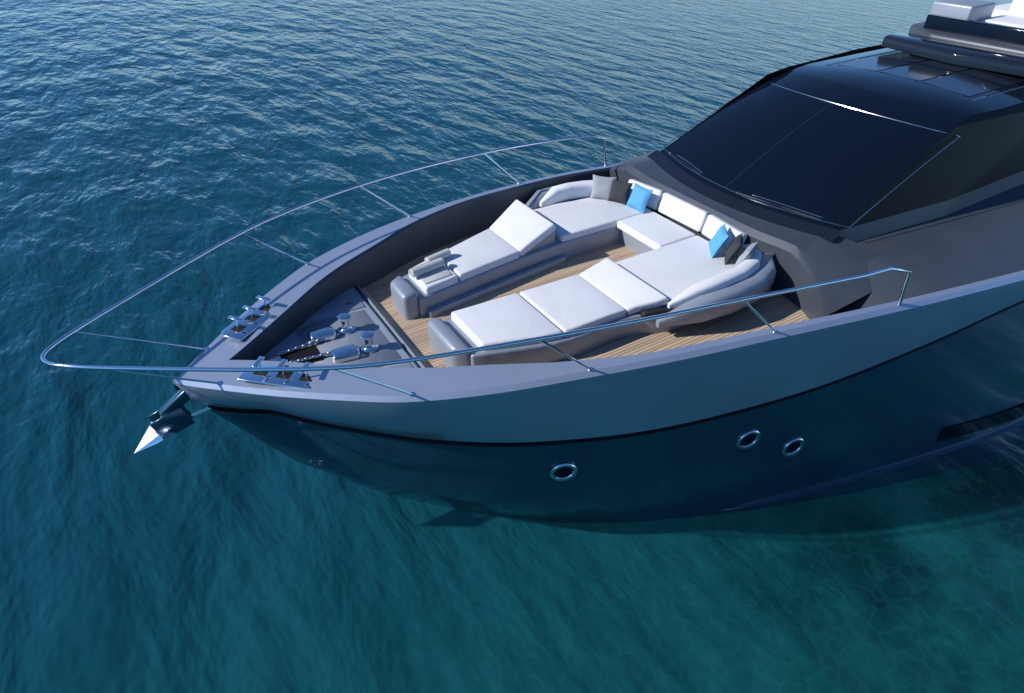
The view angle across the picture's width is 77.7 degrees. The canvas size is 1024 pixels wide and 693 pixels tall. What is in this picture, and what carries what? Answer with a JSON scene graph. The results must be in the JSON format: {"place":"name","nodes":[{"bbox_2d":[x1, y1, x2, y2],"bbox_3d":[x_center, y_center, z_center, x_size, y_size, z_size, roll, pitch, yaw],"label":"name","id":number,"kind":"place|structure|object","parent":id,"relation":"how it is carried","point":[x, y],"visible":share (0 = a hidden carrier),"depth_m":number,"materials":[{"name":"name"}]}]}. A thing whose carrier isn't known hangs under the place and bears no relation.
{"place":"outdoors","nodes":[
{"label":"outdoors","id":0,"kind":"place"},
{"bbox_2d":[0,0,1023,692],"bbox_3d":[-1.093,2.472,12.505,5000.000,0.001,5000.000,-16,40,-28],"label":"sea","id":1,"kind":"structure","parent":0,"point":[144,142],"depth_m":12.68,"materials":[{"name":"liquid"}]},
{"bbox_2d":[172,270,1023,522],"bbox_3d":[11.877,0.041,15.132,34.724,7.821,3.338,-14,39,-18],"label":"hull","id":2,"kind":"object","parent":1,"relation":"on","point":[653,436],"visible":0.92,"depth_m":9.99,"materials":[{"name":"black"}]},
{"bbox_2d":[100,370,222,384],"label":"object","id":3,"kind":"object","parent":2,"relation":"on","point":[178,378],"visible":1,"depth_m":8.25,"materials":[{"name":"silver metal"}]},
{"bbox_2d":[134,407,211,454],"bbox_3d":[-4.934,1.263,9.215,1.114,0.487,0.498,-5,37,-7],"label":"anchor","id":4,"kind":"object","parent":2,"relation":"attached to","point":[152,437],"visible":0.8,"depth_m":9.21,"materials":[{"name":"silver metal"}]},
{"bbox_2d":[148,390,194,437],"bbox_3d":[-4.790,0.870,9.110,0.826,0.850,0.269,-20,42,-25],"label":"anchor arm","id":5,"kind":"object","parent":4,"relation":"attached to","point":[172,414],"visible":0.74,"depth_m":9.03},
{"bbox_2d":[237,364,311,388],"bbox_3d":[-3.078,0.403,8.623,1.228,0.025,0.379,7,37,9],"label":"fairlead","id":6,"kind":"object","parent":2,"relation":"on","point":[295,379],"visible":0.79,"depth_m":8.57,"materials":[{"name":"silver metal"}]},
{"bbox_2d":[252,356,264,366],"bbox_3d":[-3.427,0.271,8.631,0.078,0.186,0.228,6,37,8],"label":"cleat","id":7,"kind":"object","parent":6,"relation":"on","point":[259,360],"visible":0.74,"depth_m":8.59,"materials":[{"name":"silver metal"}]},
{"bbox_2d":[277,359,287,374],"bbox_3d":[-3.095,0.309,8.581,0.078,0.186,0.228,6,37,8],"label":"cleat","id":8,"kind":"object","parent":6,"relation":"on","point":[283,362],"visible":0.73,"depth_m":8.55,"materials":[{"name":"silver metal"}]},
{"bbox_2d":[299,362,310,377],"bbox_3d":[-2.763,0.347,8.531,0.078,0.186,0.228,6,37,8],"label":"cleat","id":9,"kind":"object","parent":6,"relation":"on","point":[307,364],"visible":0.75,"depth_m":8.52,"materials":[{"name":"silver metal"}]},
{"bbox_2d":[264,288,419,367],"bbox_3d":[-3.052,0.297,9.476,2.900,0.120,3.457,-20,42,-25],"label":"foredeck","id":10,"kind":"object","parent":2,"relation":"on","point":[292,340],"visible":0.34,"depth_m":9.96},
{"bbox_2d":[280,344,323,362],"bbox_3d":[-3.662,0.345,9.319,1.719,0.032,0.449,-19,41,-23],"label":"chain channel","id":11,"kind":"object","parent":10,"relation":"on","point":[308,351],"visible":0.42,"depth_m":9.59,"materials":[{"name":"black metal"}]},
{"bbox_2d":[255,354,281,360],"bbox_3d":[-3.612,0.265,9.336,0.479,0.100,0.278,-16,40,-20],"label":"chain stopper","id":12,"kind":"object","parent":11,"relation":"on","point":[275,357],"visible":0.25,"depth_m":9.37,"materials":[{"name":"silver metal"}]},
{"bbox_2d":[276,333,338,354],"bbox_3d":[-3.500,0.118,9.539,1.911,0.075,0.064,-22,42,-26],"label":"chain","id":13,"kind":"object","parent":11,"relation":"on","point":[302,346],"visible":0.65,"depth_m":9.69,"materials":[{"name":"silver metal"}]},
{"bbox_2d":[289,346,359,361],"bbox_3d":[-3.285,0.241,9.375,2.088,0.074,0.063,-14,39,-18],"label":"chain","id":14,"kind":"object","parent":11,"relation":"on","point":[312,357],"visible":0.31,"depth_m":9.46,"materials":[{"name":"silver metal"}]},
{"bbox_2d":[305,289,364,321],"bbox_3d":[-3.213,-0.770,10.780,1.100,0.013,1.097,-20,42,-25],"label":"hatch","id":15,"kind":"object","parent":10,"relation":"on","point":[337,305],"visible":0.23,"depth_m":10.64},
{"bbox_2d":[296,310,401,367],"bbox_3d":[-2.555,-0.038,9.824,1.150,0.016,1.687,-20,42,-25],"label":"windlass well","id":16,"kind":"object","parent":10,"relation":"on","point":[360,321],"visible":0.54,"depth_m":9.88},
{"bbox_2d":[307,325,336,342],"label":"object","id":17,"kind":"object","parent":16,"relation":"on","point":[326,332],"visible":0.99,"depth_m":9.86,"materials":[{"name":"silver metal"}]},
{"bbox_2d":[330,344,360,362],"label":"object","id":18,"kind":"object","parent":16,"relation":"on","point":[349,352],"visible":1,"depth_m":9.46,"materials":[{"name":"silver metal"}]},
{"bbox_2d":[337,313,354,334],"bbox_3d":[-2.631,-0.374,10.021,0.260,0.295,0.260,-20,42,-25],"label":"capstan","id":19,"kind":"object","parent":16,"relation":"on","point":[345,327],"visible":1,"depth_m":9.99,"materials":[{"name":"silver metal"}]},
{"bbox_2d":[360,331,377,352],"bbox_3d":[-2.176,-0.080,9.632,0.260,0.295,0.260,-20,42,-25],"label":"capstan","id":20,"kind":"object","parent":16,"relation":"on","point":[368,345],"visible":1,"depth_m":9.60,"materials":[{"name":"silver metal"}]},
{"bbox_2d":[357,285,424,367],"bbox_3d":[-2.013,-0.340,10.321,0.020,0.130,3.419,-20,42,-25],"label":"deck step","id":21,"kind":"object","parent":10,"relation":"on","point":[391,329],"visible":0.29,"depth_m":10.24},
{"bbox_2d":[389,363,412,367],"bbox_3d":[-1.704,0.694,8.837,1.100,0.013,1.368,-20,42,-25],"label":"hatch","id":22,"kind":"object","parent":10,"relation":"on","point":[406,365],"visible":0.02,"depth_m":9.36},
{"bbox_2d":[336,370,414,395],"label":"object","id":23,"kind":"object","parent":2,"relation":"on","point":[381,384],"visible":1,"depth_m":7.80,"materials":[{"name":"silver metal"}]},
{"bbox_2d":[40,135,911,371],"bbox_3d":[-0.579,-1.010,9.457,11.037,0.886,6.958,-20,42,-25],"label":"bow railing","id":24,"kind":"object","parent":2,"relation":"on","point":[47,350],"visible":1,"depth_m":8.05,"materials":[{"name":"silver metal"}]},
{"bbox_2d":[550,463,577,480],"bbox_3d":[0.808,1.969,9.936,0.446,0.428,0.068,-4,37,-6],"label":"porthole","id":25,"kind":"object","parent":2,"relation":"attached to","point":[563,471],"visible":1,"depth_m":9.93,"materials":[{"name":"silver metal"}]},
{"bbox_2d":[540,340,593,370],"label":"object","id":26,"kind":"object","parent":2,"relation":"on","point":[568,356],"visible":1,"depth_m":8.00,"materials":[{"name":"silver metal"}]},
{"bbox_2d":[365,233,808,367],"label":"teak deck","id":27,"kind":"structure","parent":2,"relation":"on","point":[777,310],"depth_m":10.61,"materials":[{"name":"brown wood"}]},
{"bbox_2d":[362,288,429,367],"bbox_3d":[-1.945,-0.320,10.388,0.100,0.008,3.467,-20,42,-25],"label":"deck step edge","id":28,"kind":"object","parent":27,"relation":"on","point":[398,331],"visible":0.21,"depth_m":10.37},
{"bbox_2d":[390,276,419,319],"bbox_3d":[-1.831,-0.839,10.692,0.280,0.470,0.742,-20,42,-25],"label":"pad nose","id":29,"kind":"object","parent":27,"relation":"on","point":[404,299],"visible":1,"depth_m":10.49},
{"bbox_2d":[428,318,470,366],"bbox_3d":[-0.958,-0.009,9.591,0.250,0.470,1.002,-20,42,-25],"label":"pad nose","id":30,"kind":"object","parent":27,"relation":"on","point":[444,337],"visible":0.8,"depth_m":9.44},
{"bbox_2d":[402,198,619,316],"bbox_3d":[0.300,-2.004,12.330,5.500,0.360,1.947,-20,42,-25],"label":"sofa base","id":31,"kind":"object","parent":27,"relation":"on","point":[586,243],"visible":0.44,"depth_m":11.53,"materials":[{"name":"grey plastic"}]},
{"bbox_2d":[408,261,457,293],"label":"cushion","id":32,"kind":"object","parent":31,"relation":"on","point":[437,285],"visible":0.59,"depth_m":10.64,"materials":[{"name":"white fabric"}]},
{"bbox_2d":[417,266,451,283],"bbox_3d":[-1.374,-1.267,10.825,0.520,0.025,0.598,-20,42,-25],"label":"towel","id":33,"kind":"object","parent":32,"relation":"on","point":[435,275],"visible":0.55,"depth_m":10.71,"materials":[{"name":"grey fabric"}]},
{"bbox_2d":[409,257,443,277],"bbox_3d":[-1.441,-1.339,10.765,0.620,0.160,0.160,-27,44,-31],"label":"towel","id":34,"kind":"object","parent":33,"relation":"on","point":[426,267],"visible":1,"depth_m":10.69,"materials":[{"name":"grey fabric"}]},
{"bbox_2d":[424,248,450,262],"bbox_3d":[-1.295,-1.569,11.103,0.480,0.150,0.151,-30,46,-34],"label":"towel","id":35,"kind":"object","parent":32,"relation":"on","point":[444,253],"visible":0.77,"depth_m":11.06,"materials":[{"name":"grey fabric"}]},
{"bbox_2d":[443,229,518,280],"bbox_3d":[-0.659,-1.698,11.517,1.326,0.130,1.271,-20,42,-25],"label":"cushion","id":36,"kind":"object","parent":31,"relation":"on","point":[484,251],"visible":0.88,"depth_m":11.34,"materials":[{"name":"white fabric"}]},
{"bbox_2d":[427,254,566,317],"bbox_3d":[-0.156,-1.139,11.382,3.166,0.120,0.139,-25,44,-30],"label":"sofa base","id":37,"kind":"object","parent":31,"relation":"attached to","point":[456,302],"visible":1,"depth_m":11.22,"materials":[{"name":"grey plastic"}]},
{"bbox_2d":[527,231,554,252],"bbox_3d":[0.206,-2.257,12.107,0.712,0.312,1.267,-20,42,-25],"label":"wedge","id":38,"kind":"object","parent":31,"relation":"on","point":[549,239],"visible":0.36,"depth_m":11.80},
{"bbox_2d":[489,200,555,255],"bbox_3d":[0.135,-2.276,12.041,0.851,0.422,1.387,-20,42,-25],"label":"cushion","id":39,"kind":"object","parent":38,"relation":"on","point":[521,227],"visible":0.98,"depth_m":11.87,"materials":[{"name":"white fabric"}]},
{"bbox_2d":[525,184,575,209],"bbox_3d":[1.219,-3.199,13.467,2.432,0.420,0.499,-13,39,-16],"label":"sofa backrest frame","id":40,"kind":"object","parent":31,"relation":"on","point":[535,199],"visible":0.12,"depth_m":13.09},
{"bbox_2d":[539,180,592,206],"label":"backrest cushion","id":41,"kind":"object","parent":31,"relation":"on","point":[564,192],"visible":0.56,"depth_m":13.11,"materials":[{"name":"white fabric"}]},
{"bbox_2d":[534,198,650,241],"bbox_3d":[1.554,-2.684,12.826,2.200,0.130,1.309,-20,42,-25],"label":"seat cushion","id":42,"kind":"object","parent":31,"relation":"on","point":[569,220],"visible":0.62,"depth_m":12.61,"materials":[{"name":"white fabric"}]},
{"bbox_2d":[590,175,616,199],"bbox_3d":[1.885,-3.277,13.138,0.500,0.470,0.245,10,38,13],"label":"pillow","id":43,"kind":"object","parent":42,"relation":"on","point":[601,187],"visible":0.99,"depth_m":13.07,"materials":[{"name":"white fabric"}]},
{"bbox_2d":[607,180,632,204],"bbox_3d":[2.207,-3.162,13.003,0.460,0.426,0.244,21,42,26],"label":"pillow","id":44,"kind":"object","parent":42,"relation":"on","point":[620,192],"visible":1,"depth_m":12.93,"materials":[{"name":"grey fabric"}]},
{"bbox_2d":[626,182,652,213],"bbox_3d":[2.552,-2.973,12.736,0.263,0.457,0.500,-24,43,-29],"label":"pillow","id":45,"kind":"object","parent":42,"relation":"on","point":[639,198],"visible":1,"depth_m":12.66,"materials":[{"name":"blue fabric"}]},
{"bbox_2d":[443,287,770,365],"bbox_3d":[1.694,-0.651,10.535,5.500,0.360,1.897,-20,42,-25],"label":"sun lounger base","id":46,"kind":"object","parent":27,"relation":"on","point":[575,345],"visible":0.19,"depth_m":9.61,"materials":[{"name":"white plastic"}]},
{"bbox_2d":[451,293,561,350],"bbox_3d":[-0.098,-0.337,9.710,1.196,0.130,1.360,-20,42,-25],"label":"cushion","id":47,"kind":"object","parent":46,"relation":"on","point":[513,317],"visible":0.77,"depth_m":9.64,"materials":[{"name":"white fabric"}]},
{"bbox_2d":[520,275,625,336],"bbox_3d":[0.955,-0.691,10.180,1.166,0.130,1.339,-20,42,-25],"label":"cushion","id":48,"kind":"object","parent":46,"relation":"on","point":[573,303],"visible":0.95,"depth_m":10.04,"materials":[{"name":"white fabric"}]},
{"bbox_2d":[579,258,667,314],"bbox_3d":[1.799,-0.963,10.416,0.637,0.280,1.530,-20,42,-25],"label":"cushion","id":49,"kind":"object","parent":46,"relation":"on","point":[629,292],"visible":0.98,"depth_m":10.31,"materials":[{"name":"white fabric"}]},
{"bbox_2d":[640,306,674,317],"bbox_3d":[2.441,-0.559,10.047,0.829,0.120,0.148,-10,38,-13],"label":"hinge bracket","id":50,"kind":"object","parent":46,"relation":"on","point":[654,311],"visible":0.45,"depth_m":9.95,"materials":[{"name":"black metal"}]},
{"bbox_2d":[615,236,737,305],"bbox_3d":[2.997,-1.364,11.074,2.060,0.130,1.465,-20,42,-25],"label":"cushion","id":51,"kind":"object","parent":46,"relation":"on","point":[671,271],"visible":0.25,"depth_m":11.02,"materials":[{"name":"white fabric"}]},
{"bbox_2d":[667,244,761,308],"bbox_3d":[3.483,-1.145,10.475,0.679,0.340,2.423,28,45,32],"label":"bolster","id":52,"kind":"object","parent":51,"relation":"on","point":[744,269],"visible":0.61,"depth_m":10.13,"materials":[{"name":"white fabric"}]},
{"bbox_2d":[734,242,757,267],"bbox_3d":[3.976,-1.521,10.809,0.249,0.445,0.480,22,42,27],"label":"pillow","id":53,"kind":"object","parent":52,"relation":"on","point":[749,251],"visible":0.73,"depth_m":10.66,"materials":[{"name":"white fabric"}]},
{"bbox_2d":[708,224,728,257],"bbox_3d":[3.663,-1.871,11.274,0.263,0.457,0.500,5,37,7],"label":"pillow","id":54,"kind":"object","parent":51,"relation":"on","point":[718,241],"visible":1,"depth_m":11.16,"materials":[{"name":"blue fabric"}]},
{"bbox_2d":[724,233,742,263],"bbox_3d":[3.858,-1.696,11.057,0.244,0.426,0.460,12,39,16],"label":"pillow","id":55,"kind":"object","parent":51,"relation":"on","point":[733,248],"visible":1,"depth_m":10.94,"materials":[{"name":"grey fabric"}]},
{"bbox_2d":[619,229,696,253],"bbox_3d":[2.882,-2.091,12.445,1.000,0.360,1.231,-20,42,-25],"label":"seat base","id":56,"kind":"object","parent":27,"relation":"on","point":[635,245],"visible":0.07,"depth_m":12.38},
{"bbox_2d":[617,211,694,248],"bbox_3d":[2.763,-2.242,12.239,0.920,0.130,1.247,-20,42,-25],"label":"seat cushion","id":57,"kind":"object","parent":56,"relation":"on","point":[652,230],"visible":0.88,"depth_m":12.12,"materials":[{"name":"white fabric"}]},
{"bbox_2d":[656,254,775,327],"bbox_3d":[3.559,-0.924,10.465,2.895,0.440,0.842,-31,47,-34],"label":"sofa base","id":58,"kind":"object","parent":27,"relation":"on","point":[760,280],"visible":0.65,"depth_m":10.06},
{"bbox_2d":[608,150,889,319],"bbox_3d":[4.193,-2.667,12.737,2.440,0.930,6.700,-20,42,-25],"label":"coaming","id":59,"kind":"object","parent":27,"relation":"on","point":[800,258],"visible":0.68,"depth_m":10.94,"materials":[{"name":"grey paint"}]},
{"bbox_2d":[628,179,663,209],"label":"backrest cushion","id":60,"kind":"object","parent":59,"relation":"attached to","point":[654,200],"visible":0.62,"depth_m":12.81,"materials":[{"name":"white fabric"}]},
{"bbox_2d":[658,193,708,231],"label":"backrest cushion","id":61,"kind":"object","parent":59,"relation":"attached to","point":[689,215],"visible":0.89,"depth_m":12.25,"materials":[{"name":"white fabric"}]},
{"bbox_2d":[702,215,746,248],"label":"backrest cushion","id":62,"kind":"object","parent":59,"relation":"attached to","point":[713,225],"visible":0.64,"depth_m":11.62,"materials":[{"name":"white fabric"}]},
{"bbox_2d":[647,150,843,240],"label":"windshield base trim","id":63,"kind":"structure","parent":59,"relation":"on","point":[665,163],"depth_m":11.95,"materials":[{"name":"black plastic"}]},
{"bbox_2d":[660,44,885,151],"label":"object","id":64,"kind":"object","parent":27,"relation":"on","point":[767,77],"visible":0.1,"depth_m":14.86,"materials":[{"name":"grey paint"}]},
{"bbox_2d":[838,104,1023,241],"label":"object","id":65,"kind":"object","parent":27,"relation":"on","point":[981,158],"visible":0.51,"depth_m":11.91,"materials":[{"name":"grey paint"}]},
{"bbox_2d":[661,48,1023,229],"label":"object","id":66,"kind":"structure","parent":65,"relation":"on","point":[837,164],"depth_m":12.41,"materials":[{"name":"black glass"}]},
{"bbox_2d":[669,152,702,174],"bbox_3d":[3.660,-3.863,13.386,0.097,0.089,1.323,-11,38,-14],"label":"wiper","id":67,"kind":"object","parent":66,"relation":"on","point":[686,163],"visible":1,"depth_m":13.33,"materials":[{"name":"grey metal"}]},
{"bbox_2d":[736,192,822,219],"bbox_3d":[4.896,-2.610,11.722,0.090,0.089,1.679,-31,47,-34],"label":"wiper","id":68,"kind":"object","parent":66,"relation":"on","point":[784,207],"visible":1,"depth_m":11.58,"materials":[{"name":"black metal"}]},
{"bbox_2d":[727,103,831,185],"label":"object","id":69,"kind":"structure","parent":66,"relation":"attached to","point":[777,143],"depth_m":12.53,"materials":[{"name":"black metal"}]},
{"bbox_2d":[663,81,960,227],"bbox_3d":[5.579,-4.100,12.732,3.400,1.221,4.708,-20,42,-25],"label":"windshield frame","id":70,"kind":"object","parent":66,"relation":"on","point":[836,104],"visible":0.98,"depth_m":11.98,"materials":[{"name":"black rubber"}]},
{"bbox_2d":[837,57,909,70],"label":"roof panel","id":71,"kind":"structure","parent":66,"relation":"on","point":[875,64],"depth_m":14.52,"materials":[{"name":"black glass"}]},
{"bbox_2d":[876,51,928,61],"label":"roof panel","id":72,"kind":"structure","parent":66,"relation":"on","point":[903,56],"depth_m":15.06,"materials":[{"name":"black glass"}]},
{"bbox_2d":[880,64,952,80],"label":"roof panel","id":73,"kind":"structure","parent":66,"relation":"on","point":[917,72],"depth_m":13.79,"materials":[{"name":"black glass"}]},
{"bbox_2d":[826,50,1023,100],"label":"roof trim","id":74,"kind":"structure","parent":66,"relation":"on","point":[897,50],"depth_m":14.67,"materials":[{"name":"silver metal"}]},
{"bbox_2d":[920,60,971,71],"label":"roof panel","id":75,"kind":"structure","parent":66,"relation":"on","point":[944,65],"depth_m":14.27,"materials":[{"name":"black glass"}]},
{"bbox_2d":[881,0,1023,76],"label":"flybridge","id":76,"kind":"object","parent":66,"relation":"on","point":[983,35],"depth_m":14.97,"materials":[{"name":"black plastic"}]},
{"bbox_2d":[923,73,1001,95],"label":"roof panel","id":77,"kind":"structure","parent":66,"relation":"on","point":[963,84],"depth_m":13.15,"materials":[{"name":"black glass"}]},
{"bbox_2d":[960,68,1023,85],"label":"roof panel","id":78,"kind":"structure","parent":66,"relation":"on","point":[1005,79],"depth_m":13.66,"materials":[{"name":"black glass"}]},
{"bbox_2d":[736,430,760,448],"bbox_3d":[3.908,1.547,10.494,0.440,0.430,0.049,-10,38,-13],"label":"porthole","id":79,"kind":"object","parent":2,"relation":"attached to","point":[748,439],"visible":1,"depth_m":10.49,"materials":[{"name":"silver metal"}]},
{"bbox_2d":[744,301,777,332],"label":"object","id":80,"kind":"object","parent":2,"relation":"on","point":[760,317],"visible":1,"depth_m":8.62,"materials":[{"name":"silver metal"}]},
{"bbox_2d":[782,438,803,456],"bbox_3d":[4.890,1.756,11.046,0.439,0.430,0.039,-11,38,-14],"label":"porthole","id":81,"kind":"object","parent":2,"relation":"attached to","point":[793,447],"visible":1,"depth_m":11.04,"materials":[{"name":"silver metal"}]},
{"bbox_2d":[694,420,1023,516],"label":"hull spray rail","id":82,"kind":"object","parent":2,"relation":"on","point":[938,453],"visible":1,"depth_m":12.50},
{"bbox_2d":[938,405,1023,441],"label":"hull window","id":83,"kind":"structure","parent":2,"relation":"attached to","point":[978,425],"depth_m":12.97,"materials":[{"name":"black glass"}]},
{"bbox_2d":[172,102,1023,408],"bbox_3d":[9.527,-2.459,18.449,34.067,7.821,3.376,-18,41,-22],"label":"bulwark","id":84,"kind":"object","parent":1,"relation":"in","point":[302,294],"visible":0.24,"depth_m":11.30,"materials":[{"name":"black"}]},
{"bbox_2d":[76,331,208,349],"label":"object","id":85,"kind":"object","parent":84,"relation":"on","point":[134,339],"visible":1,"depth_m":8.78,"materials":[{"name":"silver metal"}]},
{"bbox_2d":[221,301,270,340],"bbox_3d":[-3.946,-0.440,9.742,0.422,0.025,1.106,15,39,18],"label":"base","id":86,"kind":"object","parent":84,"relation":"on","point":[248,324],"visible":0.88,"depth_m":9.59,"materials":[{"name":"silver metal"}]},
{"bbox_2d":[227,315,243,328],"bbox_3d":[-4.093,-0.347,9.451,0.255,0.186,0.070,13,39,17],"label":"cleat","id":87,"kind":"object","parent":86,"relation":"on","point":[235,319],"visible":1,"depth_m":9.40,"materials":[{"name":"silver metal"}]},
{"bbox_2d":[242,305,257,317],"bbox_3d":[-3.973,-0.514,9.674,0.255,0.186,0.070,13,39,17],"label":"cleat","id":88,"kind":"object","parent":86,"relation":"on","point":[250,309],"visible":1,"depth_m":9.62,"materials":[{"name":"silver metal"}]},
{"bbox_2d":[256,295,270,307],"bbox_3d":[-3.853,-0.682,9.897,0.255,0.186,0.070,13,39,17],"label":"cleat","id":89,"kind":"object","parent":86,"relation":"on","point":[264,299],"visible":1,"depth_m":9.84,"materials":[{"name":"silver metal"}]},
{"bbox_2d":[242,234,309,264],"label":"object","id":90,"kind":"object","parent":84,"relation":"on","point":[305,263],"visible":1,"depth_m":10.51,"materials":[{"name":"silver metal"}]},
{"bbox_2d":[360,187,411,216],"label":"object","id":91,"kind":"object","parent":84,"relation":"on","point":[386,202],"visible":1,"depth_m":11.66,"materials":[{"name":"silver metal"}]},
{"bbox_2d":[484,154,520,183],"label":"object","id":92,"kind":"object","parent":84,"relation":"on","point":[500,167],"visible":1,"depth_m":12.82,"materials":[{"name":"silver metal"}]},
{"bbox_2d":[828,184,1023,315],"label":"shoulder","id":93,"kind":"object","parent":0,"point":[982,240],"visible":0.78,"depth_m":11.25}
]}

